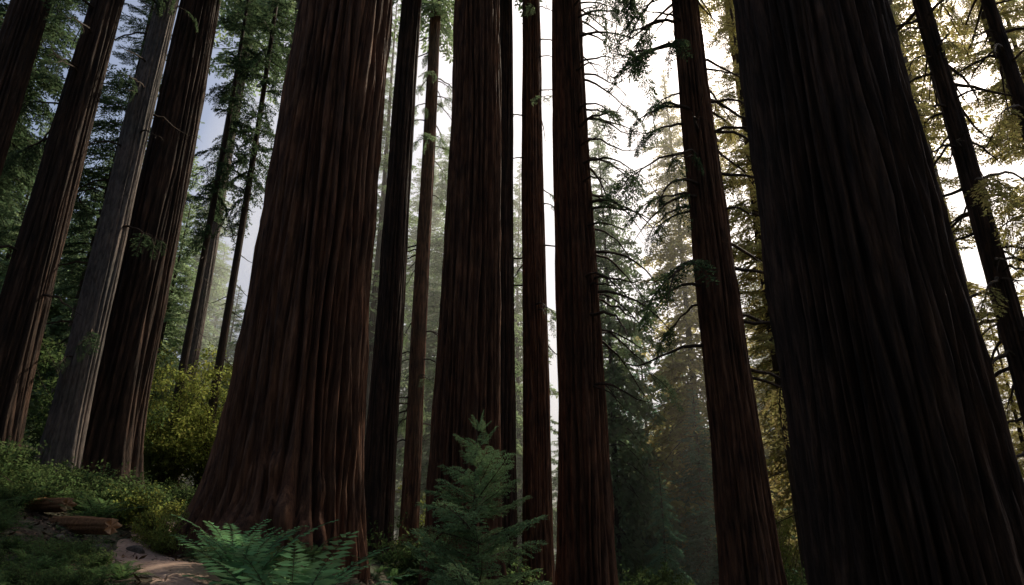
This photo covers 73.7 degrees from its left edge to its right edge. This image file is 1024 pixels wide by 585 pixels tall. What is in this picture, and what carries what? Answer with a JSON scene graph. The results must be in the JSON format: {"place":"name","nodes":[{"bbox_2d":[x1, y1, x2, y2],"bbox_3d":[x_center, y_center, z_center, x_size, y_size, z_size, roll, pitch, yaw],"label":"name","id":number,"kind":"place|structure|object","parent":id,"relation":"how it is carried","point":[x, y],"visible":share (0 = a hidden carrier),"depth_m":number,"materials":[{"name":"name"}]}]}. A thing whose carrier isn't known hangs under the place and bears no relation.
{"place":"outdoors","nodes":[
{"label":"outdoors","id":0,"kind":"place"},
{"bbox_2d":[106,522,223,584],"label":"dirt path","id":1,"kind":"structure","parent":0,"point":[159,568],"depth_m":7.27,"materials":[{"name":"brown soil"}]},
{"bbox_2d":[0,445,555,584],"bbox_3d":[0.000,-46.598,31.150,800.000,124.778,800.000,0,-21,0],"label":"ground","id":2,"kind":"structure","parent":0,"point":[120,531],"depth_m":11.07,"materials":[{"name":"brown soil"}]},
{"bbox_2d":[0,162,23,273],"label":"conifer tree","id":3,"kind":"object","parent":2,"relation":"on","point":[4,210],"visible":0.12,"depth_m":25.99,"materials":[{"name":"green plant"}]},
{"bbox_2d":[0,0,52,176],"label":"redwood tree","id":4,"kind":"object","parent":2,"relation":"on","point":[22,28],"visible":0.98,"depth_m":21.07,"materials":[{"name":"brown plant"}]},
{"bbox_2d":[0,0,79,253],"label":"conifer tree","id":5,"kind":"object","parent":2,"relation":"on","point":[38,75],"visible":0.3,"depth_m":30.88,"materials":[{"name":"green plant"}]},
{"bbox_2d":[0,0,89,266],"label":"conifer tree","id":6,"kind":"object","parent":2,"relation":"on","point":[48,67],"visible":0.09,"depth_m":39.25,"materials":[{"name":"green plant"}]},
{"bbox_2d":[32,349,64,391],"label":"vine maple tree","id":7,"kind":"object","parent":2,"relation":"on","point":[42,367],"visible":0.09,"depth_m":25.53,"materials":[{"name":"green plant"}]},
{"bbox_2d":[24,497,76,512],"bbox_3d":[-8.295,3.776,12.063,1.700,0.296,0.287,-11,-24,27],"label":"fallen log","id":8,"kind":"object","parent":2,"relation":"on","point":[45,505],"visible":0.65,"depth_m":11.78,"materials":[{"name":"brown wood"}]},
{"bbox_2d":[25,267,86,460],"bbox_3d":[-17.380,2.551,27.803,3.615,12.003,3.413,-2,-21,5],"label":"conifer tree","id":9,"kind":"object","parent":2,"relation":"on","point":[66,335],"visible":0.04,"depth_m":27.10,"materials":[{"name":"green plant"}]},
{"bbox_2d":[53,534,64,540],"bbox_3d":[-6.803,3.692,10.258,0.183,0.130,0.243,9,-23,-23],"label":"rock","id":10,"kind":"object","parent":2,"relation":"on","point":[61,538],"visible":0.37,"depth_m":10.19,"materials":[{"name":"stone"}]},
{"bbox_2d":[47,516,121,534],"bbox_3d":[-6.998,3.812,11.132,1.600,0.319,0.308,-8,-23,25],"label":"fallen log","id":11,"kind":"object","parent":2,"relation":"on","point":[91,525],"visible":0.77,"depth_m":10.94,"materials":[{"name":"brown wood"}]},
{"bbox_2d":[9,0,178,440],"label":"conifer tree","id":12,"kind":"object","parent":2,"relation":"on","point":[99,172],"visible":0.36,"depth_m":42.48,"materials":[{"name":"green plant"}]},
{"bbox_2d":[0,0,194,457],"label":"redwood tree","id":13,"kind":"object","parent":2,"relation":"on","point":[26,294],"visible":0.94,"depth_m":20.76,"materials":[{"name":"brown plant"}]},
{"bbox_2d":[24,332,172,450],"bbox_3d":[-15.656,4.281,25.062,5.909,5.676,5.214,-6,-22,15],"label":"vine maple tree","id":14,"kind":"object","parent":2,"relation":"on","point":[37,430],"visible":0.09,"depth_m":24.72,"materials":[{"name":"green plant"}]},
{"bbox_2d":[33,0,226,475],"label":"grey fir tree","id":15,"kind":"object","parent":2,"relation":"on","point":[65,430],"visible":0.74,"depth_m":22.03,"materials":[{"name":"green plant"}]},
{"bbox_2d":[126,545,144,553],"bbox_3d":[-6.300,4.343,11.403,0.342,0.231,0.261,-3,-22,8],"label":"rock","id":16,"kind":"object","parent":2,"relation":"on","point":[138,549],"visible":0.45,"depth_m":11.33,"materials":[{"name":"stone"}]},
{"bbox_2d":[108,480,187,528],"bbox_3d":[-7.280,4.330,13.602,1.464,1.115,1.669,9,-23,-23],"label":"leafy shrub","id":17,"kind":"object","parent":2,"relation":"on","point":[141,501],"visible":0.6,"depth_m":13.29,"materials":[{"name":"green plant"}]},
{"bbox_2d":[81,0,221,491],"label":"redwood tree","id":18,"kind":"object","parent":2,"relation":"on","point":[115,434],"visible":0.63,"depth_m":23.56,"materials":[{"name":"brown plant"}]},
{"bbox_2d":[124,500,189,543],"bbox_3d":[-6.438,4.341,12.633,1.418,0.947,1.244,0,-21,0],"label":"leafy shrub","id":19,"kind":"object","parent":2,"relation":"on","point":[150,525],"visible":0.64,"depth_m":12.53,"materials":[{"name":"green plant"}]},
{"bbox_2d":[129,521,193,554],"bbox_3d":[-6.223,4.400,12.117,1.289,0.696,1.218,1,-21,-3],"label":"leafy shrub","id":20,"kind":"object","parent":2,"relation":"on","point":[158,545],"visible":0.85,"depth_m":11.97,"materials":[{"name":"green plant"}]},
{"bbox_2d":[145,356,228,490],"bbox_3d":[-12.734,6.374,29.553,6.565,6.307,5.794,0,-21,0],"label":"vine maple tree","id":21,"kind":"object","parent":2,"relation":"on","point":[196,467],"visible":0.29,"depth_m":28.88,"materials":[{"name":"green plant"}]},
{"bbox_2d":[143,364,232,489],"bbox_3d":[-14.320,5.851,28.800,5.214,5.676,5.909,9,-23,-23],"label":"vine maple tree","id":22,"kind":"object","parent":2,"relation":"on","point":[159,454],"visible":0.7,"depth_m":28.22,"materials":[{"name":"green plant"}]},
{"bbox_2d":[143,341,232,487],"bbox_3d":[-15.969,6.084,33.325,7.878,7.568,6.952,13,-25,-30],"label":"vine maple tree","id":23,"kind":"object","parent":2,"relation":"on","point":[227,374],"visible":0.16,"depth_m":33.09,"materials":[{"name":"green plant"}]},
{"bbox_2d":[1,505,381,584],"bbox_3d":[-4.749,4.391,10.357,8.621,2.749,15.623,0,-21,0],"label":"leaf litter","id":24,"kind":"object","parent":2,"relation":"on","point":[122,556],"visible":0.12,"depth_m":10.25,"materials":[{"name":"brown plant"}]},
{"bbox_2d":[164,0,268,485],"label":"conifer tree","id":25,"kind":"object","parent":2,"relation":"on","point":[225,95],"visible":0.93,"depth_m":34.80,"materials":[{"name":"green plant"}]},
{"bbox_2d":[179,0,292,479],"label":"redwood tree","id":26,"kind":"object","parent":2,"relation":"on","point":[196,343],"visible":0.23,"depth_m":47.09,"materials":[{"name":"green plant"}]},
{"bbox_2d":[169,513,308,567],"bbox_3d":[-3.037,2.752,7.387,1.452,0.669,0.930,-11,-24,26],"label":"sword fern","id":27,"kind":"object","parent":2,"relation":"on","point":[220,536],"visible":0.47,"depth_m":7.32,"materials":[{"name":"green plant"}]},
{"bbox_2d":[194,0,295,488],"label":"conifer tree","id":28,"kind":"object","parent":2,"relation":"on","point":[254,149],"visible":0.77,"depth_m":35.41,"materials":[{"name":"green plant"}]},
{"bbox_2d":[170,519,337,584],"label":"sword fern","id":29,"kind":"object","parent":2,"relation":"on","point":[264,563],"visible":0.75,"depth_m":6.70,"materials":[{"name":"green plant"}]},
{"bbox_2d":[235,0,299,84],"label":"redwood tree","id":30,"kind":"object","parent":2,"relation":"on","point":[294,6],"visible":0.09,"depth_m":49.52,"materials":[{"name":"green plant"}]},
{"bbox_2d":[163,0,392,584],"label":"redwood tree","id":31,"kind":"object","parent":2,"relation":"on","point":[287,452],"visible":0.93,"depth_m":13.88,"materials":[{"name":"brown plant"}]},
{"bbox_2d":[182,529,417,584],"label":"sword fern","id":32,"kind":"object","parent":2,"relation":"on","point":[303,579],"visible":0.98,"depth_m":5.85,"materials":[{"name":"green plant"}]},
{"bbox_2d":[209,546,390,584],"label":"sword fern","id":33,"kind":"object","parent":2,"relation":"on","point":[346,571],"visible":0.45,"depth_m":7.84,"materials":[{"name":"green plant"}]},
{"bbox_2d":[276,575,439,584],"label":"sword fern","id":34,"kind":"object","parent":2,"relation":"on","point":[287,578],"visible":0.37,"depth_m":7.43,"materials":[{"name":"green plant"}]},
{"bbox_2d":[364,0,418,444],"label":"conifer tree","id":35,"kind":"object","parent":2,"relation":"on","point":[373,301],"visible":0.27,"depth_m":49.43,"materials":[{"name":"green plant"}]},
{"bbox_2d":[364,0,428,562],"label":"redwood tree","id":36,"kind":"object","parent":2,"relation":"on","point":[380,447],"visible":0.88,"depth_m":26.33,"materials":[{"name":"brown plant"}]},
{"bbox_2d":[0,436,806,584],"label":"undergrowth","id":37,"kind":"object","parent":2,"relation":"on","point":[23,479],"visible":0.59,"depth_m":12.21,"materials":[{"name":"green plant"}]},
{"bbox_2d":[364,0,454,561],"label":"redwood tree","id":38,"kind":"object","parent":2,"relation":"on","point":[438,19],"visible":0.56,"depth_m":38.20,"materials":[{"name":"brown plant"}]},
{"bbox_2d":[395,481,425,543],"bbox_3d":[-3.659,12.056,33.888,5.252,5.046,4.635,-13,-25,30],"label":"vine maple tree","id":39,"kind":"object","parent":2,"relation":"on","point":[422,517],"visible":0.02,"depth_m":34.21,"materials":[{"name":"green plant"}]},
{"bbox_2d":[396,126,450,516],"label":"conifer tree","id":40,"kind":"object","parent":2,"relation":"on","point":[436,258],"visible":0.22,"depth_m":54.62,"materials":[{"name":"green plant"}]},
{"bbox_2d":[418,0,507,584],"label":"redwood tree","id":41,"kind":"object","parent":2,"relation":"on","point":[467,380],"visible":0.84,"depth_m":20.94,"materials":[{"name":"brown plant"}]},
{"bbox_2d":[425,212,522,491],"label":"conifer tree","id":42,"kind":"object","parent":2,"relation":"on","point":[519,390],"visible":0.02,"depth_m":46.74,"materials":[{"name":"green plant"}]},
{"bbox_2d":[401,409,551,584],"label":"young fir tree","id":43,"kind":"object","parent":2,"relation":"on","point":[444,560],"visible":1,"depth_m":6.56,"materials":[{"name":"green plant"}]},
{"bbox_2d":[500,0,517,584],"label":"redwood tree","id":44,"kind":"object","parent":2,"relation":"on","point":[507,397],"visible":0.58,"depth_m":28.87,"materials":[{"name":"brown plant"}]},
{"bbox_2d":[0,113,1023,580],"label":"distant forest","id":45,"kind":"object","parent":2,"relation":"on","point":[180,293],"visible":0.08,"depth_m":61.99,"materials":[{"name":"green plant"}]},
{"bbox_2d":[517,511,521,579],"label":"vine maple tree","id":46,"kind":"object","parent":2,"relation":"on","point":[517,544],"visible":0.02,"depth_m":34.67,"materials":[{"name":"green plant"}]},
{"bbox_2d":[513,0,556,584],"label":"redwood tree","id":47,"kind":"object","parent":2,"relation":"on","point":[537,477],"visible":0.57,"depth_m":29.21,"materials":[{"name":"brown plant"}]},
{"bbox_2d":[513,158,557,581],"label":"conifer tree","id":48,"kind":"object","parent":2,"relation":"on","point":[518,310],"visible":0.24,"depth_m":59.57,"materials":[{"name":"green plant"}]},
{"bbox_2d":[552,0,684,584],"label":"redwood tree","id":49,"kind":"object","parent":2,"relation":"on","point":[585,553],"visible":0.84,"depth_m":22.89,"materials":[{"name":"brown plant"}]},
{"bbox_2d":[555,106,684,584],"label":"fir tree","id":50,"kind":"object","parent":2,"relation":"on","point":[620,426],"visible":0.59,"depth_m":44.09,"materials":[{"name":"green plant"}]},
{"bbox_2d":[602,325,640,558],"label":"fir tree","id":51,"kind":"object","parent":2,"relation":"on","point":[621,413],"visible":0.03,"depth_m":61.14,"materials":[{"name":"green plant"}]},
{"bbox_2d":[615,318,694,579],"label":"fir tree","id":52,"kind":"object","parent":2,"relation":"on","point":[646,436],"visible":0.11,"depth_m":51.28,"materials":[{"name":"green plant"}]},
{"bbox_2d":[639,467,695,584],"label":"fir tree","id":53,"kind":"object","parent":2,"relation":"on","point":[659,548],"visible":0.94,"depth_m":35.61,"materials":[{"name":"green plant"}]},
{"bbox_2d":[645,331,708,546],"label":"fir tree","id":54,"kind":"object","parent":2,"relation":"on","point":[669,427],"visible":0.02,"depth_m":54.90,"materials":[{"name":"green plant"}]},
{"bbox_2d":[582,0,789,584],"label":"redwood tree","id":55,"kind":"object","parent":2,"relation":"on","point":[748,549],"visible":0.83,"depth_m":19.07,"materials":[{"name":"brown plant"}]},
{"bbox_2d":[662,387,718,584],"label":"fir tree","id":56,"kind":"object","parent":2,"relation":"on","point":[708,562],"visible":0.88,"depth_m":41.55,"materials":[{"name":"green plant"}]},
{"bbox_2d":[633,67,795,581],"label":"conifer tree","id":57,"kind":"object","parent":2,"relation":"on","point":[676,366],"visible":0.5,"depth_m":47.94,"materials":[{"name":"green plant"}]},
{"bbox_2d":[700,0,742,125],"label":"redwood tree","id":58,"kind":"object","parent":2,"relation":"on","point":[715,5],"visible":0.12,"depth_m":43.29,"materials":[{"name":"green plant"}]},
{"bbox_2d":[705,0,806,583],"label":"conifer tree","id":59,"kind":"object","parent":2,"relation":"on","point":[752,247],"visible":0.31,"depth_m":34.77,"materials":[{"name":"green plant"}]},
{"bbox_2d":[711,513,802,583],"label":"vine maple tree","id":60,"kind":"object","parent":2,"relation":"on","point":[791,551],"visible":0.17,"depth_m":34.97,"materials":[{"name":"green plant"}]},
{"bbox_2d":[734,147,800,561],"bbox_3d":[17.322,1.726,42.349,8.239,37.803,8.763,13,-25,-29],"label":"conifer tree","id":61,"kind":"object","parent":2,"relation":"on","point":[776,457],"visible":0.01,"depth_m":39.83,"materials":[{"name":"green plant"}]},
{"bbox_2d":[767,453,799,572],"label":"fir tree","id":62,"kind":"object","parent":2,"relation":"on","point":[784,514],"depth_m":45.63,"materials":[{"name":"green plant"}]},
{"bbox_2d":[733,0,1023,584],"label":"redwood tree","id":63,"kind":"object","parent":2,"relation":"on","point":[906,469],"visible":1,"depth_m":9.18,"materials":[{"name":"brown plant"}]},
{"bbox_2d":[889,0,990,329],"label":"redwood tree","id":64,"kind":"object","parent":2,"relation":"on","point":[898,8],"visible":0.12,"depth_m":45.83,"materials":[{"name":"green plant"}]},
{"bbox_2d":[894,15,1021,427],"bbox_3d":[20.715,-3.857,35.217,7.131,39.904,7.779,-18,-28,39],"label":"conifer tree","id":65,"kind":"object","parent":2,"relation":"on","point":[966,228],"visible":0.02,"depth_m":33.89,"materials":[{"name":"green plant"}]},
{"bbox_2d":[896,0,1023,466],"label":"redwood tree","id":66,"kind":"object","parent":2,"relation":"on","point":[1006,309],"visible":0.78,"depth_m":17.85,"materials":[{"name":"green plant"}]},
{"bbox_2d":[918,0,1023,266],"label":"redwood tree","id":67,"kind":"object","parent":2,"relation":"on","point":[1007,58],"visible":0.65,"depth_m":19.73,"materials":[{"name":"green plant"}]},
{"bbox_2d":[944,0,1023,278],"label":"conifer tree","id":68,"kind":"object","parent":2,"relation":"on","point":[1015,35],"visible":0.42,"depth_m":33.00,"materials":[{"name":"green plant"}]},
{"bbox_2d":[974,0,1023,311],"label":"conifer tree","id":69,"kind":"object","parent":2,"relation":"on","point":[1021,70],"visible":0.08,"depth_m":38.06,"materials":[{"name":"green plant"}]},
{"bbox_2d":[984,307,1023,477],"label":"conifer tree","id":70,"kind":"object","parent":2,"relation":"on","point":[1018,445],"visible":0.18,"depth_m":33.88,"materials":[{"name":"green plant"}]},
{"bbox_2d":[0,0,1023,508],"label":"sky","id":71,"kind":"structure","parent":0,"point":[213,127],"materials":[{"name":"white"}]}
]}

